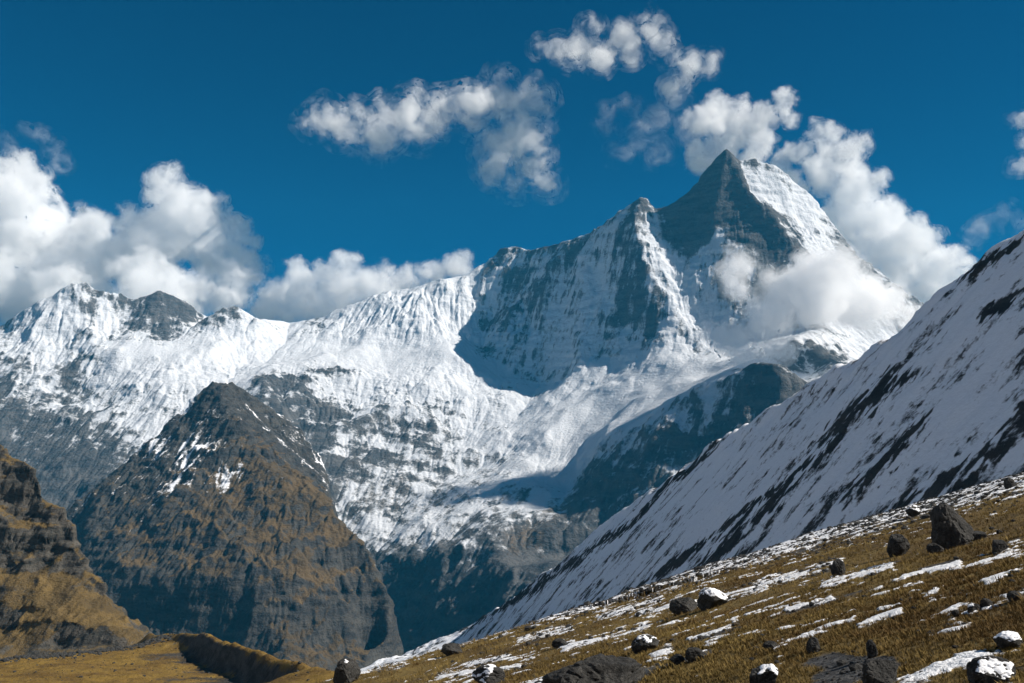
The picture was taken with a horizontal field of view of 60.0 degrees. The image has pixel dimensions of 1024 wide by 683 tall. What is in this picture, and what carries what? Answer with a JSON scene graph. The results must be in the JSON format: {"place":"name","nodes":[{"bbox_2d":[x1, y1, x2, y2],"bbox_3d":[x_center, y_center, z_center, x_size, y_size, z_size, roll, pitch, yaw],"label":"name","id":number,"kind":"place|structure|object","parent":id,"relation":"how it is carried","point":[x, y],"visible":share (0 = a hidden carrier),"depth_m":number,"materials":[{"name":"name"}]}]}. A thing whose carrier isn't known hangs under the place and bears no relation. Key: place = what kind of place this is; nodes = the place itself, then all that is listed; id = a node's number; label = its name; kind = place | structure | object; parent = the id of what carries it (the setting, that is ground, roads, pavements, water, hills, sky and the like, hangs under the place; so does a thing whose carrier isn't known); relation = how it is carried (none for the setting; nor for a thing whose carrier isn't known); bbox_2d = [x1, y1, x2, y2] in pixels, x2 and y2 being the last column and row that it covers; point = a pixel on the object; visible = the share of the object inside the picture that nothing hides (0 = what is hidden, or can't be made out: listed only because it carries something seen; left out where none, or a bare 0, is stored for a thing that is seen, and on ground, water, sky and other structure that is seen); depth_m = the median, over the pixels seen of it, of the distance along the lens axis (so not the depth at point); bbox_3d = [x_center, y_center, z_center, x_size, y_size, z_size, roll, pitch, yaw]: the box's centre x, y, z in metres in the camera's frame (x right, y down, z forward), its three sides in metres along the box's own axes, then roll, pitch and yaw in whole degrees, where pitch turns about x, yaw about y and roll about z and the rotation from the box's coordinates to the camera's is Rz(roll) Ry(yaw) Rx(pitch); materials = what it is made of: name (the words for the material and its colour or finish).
{"place":"outdoors","nodes":[
{"label":"outdoors","id":0,"kind":"place"},
{"bbox_2d":[0,444,152,658],"bbox_3d":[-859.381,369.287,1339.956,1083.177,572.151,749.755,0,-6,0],"label":"cliff","id":1,"kind":"structure","parent":0,"point":[54,598],"depth_m":1275.45,"materials":[{"name":"brown stone"}]},
{"bbox_2d":[0,632,333,682],"bbox_3d":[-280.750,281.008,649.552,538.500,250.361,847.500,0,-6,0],"label":"moraine","id":2,"kind":"structure","parent":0,"point":[238,663],"depth_m":589.26,"materials":[{"name":"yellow plant"}]},
{"bbox_2d":[0,633,174,661],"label":"stone pile","id":3,"kind":"object","parent":2,"relation":"on","point":[64,655],"visible":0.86,"depth_m":729.11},
{"bbox_2d":[1,634,331,682],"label":"loose stones","id":4,"kind":"object","parent":2,"relation":"on","point":[299,662],"visible":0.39,"depth_m":582.84,"materials":[{"name":"grey stone"}]},
{"bbox_2d":[66,381,403,670],"bbox_3d":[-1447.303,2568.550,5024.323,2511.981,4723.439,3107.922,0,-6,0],"label":"mountain spur","id":5,"kind":"structure","parent":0,"point":[211,509],"depth_m":4378.86,"materials":[{"name":"brown stone"}]},
{"bbox_2d":[0,149,923,653],"bbox_3d":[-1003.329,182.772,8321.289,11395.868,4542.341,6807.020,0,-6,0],"label":"mountain","id":6,"kind":"structure","parent":0,"point":[500,427],"depth_m":8358.56,"materials":[{"name":"white snow"}]},
{"bbox_2d":[0,0,1023,325],"label":"sky","id":7,"kind":"structure","parent":0,"point":[288,161],"materials":[{"name":"blue"}]},
{"bbox_2d":[316,474,1023,682],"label":"meadow","id":8,"kind":"structure","parent":0,"point":[959,660],"depth_m":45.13,"materials":[{"name":"brown plant"}]},
{"bbox_2d":[333,658,360,682],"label":"boulder","id":9,"kind":"object","parent":8,"relation":"on","point":[347,670],"visible":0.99,"depth_m":87.77,"materials":[{"name":"grey stone"}]},
{"bbox_2d":[441,643,461,655],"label":"boulder","id":10,"kind":"object","parent":8,"relation":"on","point":[448,649],"visible":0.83,"depth_m":94.44,"materials":[{"name":"grey stone"}]},
{"bbox_2d":[472,664,504,682],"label":"boulder","id":11,"kind":"object","parent":8,"relation":"on","point":[489,673],"visible":0.99,"depth_m":38.34,"materials":[{"name":"white stone"}]},
{"bbox_2d":[552,638,566,647],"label":"boulder","id":12,"kind":"object","parent":8,"relation":"on","point":[557,642],"visible":0.77,"depth_m":52.12,"materials":[{"name":"grey stone"}]},
{"bbox_2d":[541,653,645,682],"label":"boulder","id":13,"kind":"object","parent":8,"relation":"on","point":[600,668],"visible":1,"depth_m":24.41,"materials":[{"name":"grey stone"}]},
{"bbox_2d":[631,634,658,653],"bbox_3d":[5.238,11.959,35.005,1.067,0.760,0.929,-4,-7,36],"label":"boulder","id":14,"kind":"object","parent":8,"relation":"on","point":[642,643],"visible":0.92,"depth_m":34.76,"materials":[{"name":"white stone"}]},
{"bbox_2d":[669,654,684,664],"bbox_3d":[4.996,9.649,26.865,0.377,0.339,0.466,3,-6,-24],"label":"boulder","id":15,"kind":"object","parent":8,"relation":"on","point":[676,658],"visible":0.88,"depth_m":26.74,"materials":[{"name":"grey stone"}]},
{"bbox_2d":[669,597,696,614],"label":"boulder","id":16,"kind":"object","parent":8,"relation":"on","point":[677,606],"visible":0.76,"depth_m":50.37,"materials":[{"name":"grey stone"}]},
{"bbox_2d":[685,647,703,661],"bbox_3d":[5.466,9.427,26.630,0.549,0.501,0.488,0,-6,0],"label":"boulder","id":17,"kind":"object","parent":8,"relation":"on","point":[692,654],"visible":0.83,"depth_m":26.43,"materials":[{"name":"grey stone"}]},
{"bbox_2d":[374,472,1023,676],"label":"snow","id":18,"kind":"structure","parent":8,"relation":"on","point":[873,520],"depth_m":132.24,"materials":[{"name":"white snow"}]},
{"bbox_2d":[697,588,727,610],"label":"boulder","id":19,"kind":"object","parent":8,"relation":"on","point":[709,598],"visible":0.92,"depth_m":47.38,"materials":[{"name":"white stone"}]},
{"bbox_2d":[454,543,1008,682],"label":"gravel","id":20,"kind":"structure","parent":8,"relation":"on","point":[854,667],"depth_m":19.63,"materials":[{"name":"grey stone"}]},
{"bbox_2d":[749,663,778,682],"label":"boulder","id":21,"kind":"object","parent":8,"relation":"on","point":[765,673],"visible":1,"depth_m":17.26,"materials":[{"name":"white stone"}]},
{"bbox_2d":[763,640,777,648],"bbox_3d":[7.048,8.303,24.162,0.414,0.291,0.326,0,-6,0],"label":"boulder","id":22,"kind":"object","parent":8,"relation":"on","point":[770,644],"visible":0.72,"depth_m":24.09,"materials":[{"name":"grey stone"}]},
{"bbox_2d":[806,637,820,653],"bbox_3d":[7.060,7.137,20.757,0.267,0.427,0.314,3,-7,-31],"label":"boulder","id":23,"kind":"object","parent":8,"relation":"on","point":[812,644],"visible":0.93,"depth_m":20.68,"materials":[{"name":"grey stone"}]},
{"bbox_2d":[831,560,845,575],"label":"boulder","id":24,"kind":"object","parent":8,"relation":"on","point":[838,567],"visible":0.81,"depth_m":44.52,"materials":[{"name":"grey stone"}]},
{"bbox_2d":[866,639,877,657],"bbox_3d":[7.034,6.027,17.372,0.224,0.377,0.194,0,-6,0],"label":"boulder","id":25,"kind":"object","parent":8,"relation":"on","point":[871,649],"visible":0.99,"depth_m":17.30,"materials":[{"name":"grey stone"}]},
{"bbox_2d":[861,659,898,682],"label":"boulder","id":26,"kind":"object","parent":8,"relation":"on","point":[879,671],"visible":1,"depth_m":13.79,"materials":[{"name":"grey stone"}]},
{"bbox_2d":[887,534,909,556],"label":"boulder","id":27,"kind":"object","parent":8,"relation":"on","point":[898,545],"visible":0.9,"depth_m":49.07,"materials":[{"name":"grey stone"}]},
{"bbox_2d":[905,505,921,516],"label":"boulder","id":28,"kind":"object","parent":8,"relation":"on","point":[911,511],"visible":0.92,"depth_m":117.27,"materials":[{"name":"white stone"}]},
{"bbox_2d":[926,543,943,554],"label":"boulder","id":29,"kind":"object","parent":8,"relation":"on","point":[933,548],"visible":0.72,"depth_m":41.40,"materials":[{"name":"grey stone"}]},
{"bbox_2d":[930,502,974,549],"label":"boulder","id":30,"kind":"object","parent":8,"relation":"on","point":[951,527],"visible":0.78,"depth_m":42.57,"materials":[{"name":"grey stone"}]},
{"bbox_2d":[951,609,959,616],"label":"boulder","id":31,"kind":"object","parent":8,"relation":"on","point":[954,613],"visible":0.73,"depth_m":19.97,"materials":[{"name":"grey stone"}]},
{"bbox_2d":[967,603,981,611],"bbox_3d":[10.386,6.010,19.953,0.312,0.237,0.245,0,-6,0],"label":"boulder","id":32,"kind":"object","parent":8,"relation":"on","point":[972,606],"visible":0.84,"depth_m":19.88,"materials":[{"name":"white stone"}]},
{"bbox_2d":[973,531,986,539],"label":"boulder","id":33,"kind":"object","parent":8,"relation":"on","point":[977,535],"visible":0.84,"depth_m":42.49,"materials":[{"name":"grey stone"}]},
{"bbox_2d":[980,598,992,606],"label":"boulder","id":34,"kind":"object","parent":8,"relation":"on","point":[984,602],"visible":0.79,"depth_m":19.89,"materials":[{"name":"grey stone"}]},
{"bbox_2d":[966,655,1015,682],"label":"boulder","id":35,"kind":"object","parent":8,"relation":"on","point":[989,669],"visible":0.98,"depth_m":12.09,"materials":[{"name":"white"}]},
{"bbox_2d":[992,539,1007,553],"bbox_3d":[18.880,7.982,34.364,0.584,0.583,0.546,0,-6,0],"label":"boulder","id":36,"kind":"object","parent":8,"relation":"on","point":[998,546],"visible":0.8,"depth_m":34.19,"materials":[{"name":"grey stone"}]},
{"bbox_2d":[993,631,1023,647],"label":"boulder","id":37,"kind":"object","parent":8,"relation":"on","point":[1004,639],"visible":0.93,"depth_m":14.07,"materials":[{"name":"white"}]},
{"bbox_2d":[1004,477,1014,488],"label":"boulder","id":38,"kind":"object","parent":8,"relation":"on","point":[1009,482],"visible":0.89,"depth_m":113.30,"materials":[{"name":"grey stone"}]},
{"bbox_2d":[1007,591,1023,601],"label":"boulder","id":39,"kind":"object","parent":8,"relation":"on","point":[1011,595],"visible":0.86,"depth_m":19.63,"materials":[{"name":"grey stone"}]},
{"bbox_2d":[360,230,1023,671],"bbox_3d":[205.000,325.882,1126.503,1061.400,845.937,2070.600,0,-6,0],"label":"snow slope","id":40,"kind":"structure","parent":0,"point":[926,402],"depth_m":752.75,"materials":[{"name":"white snow"}]}
]}

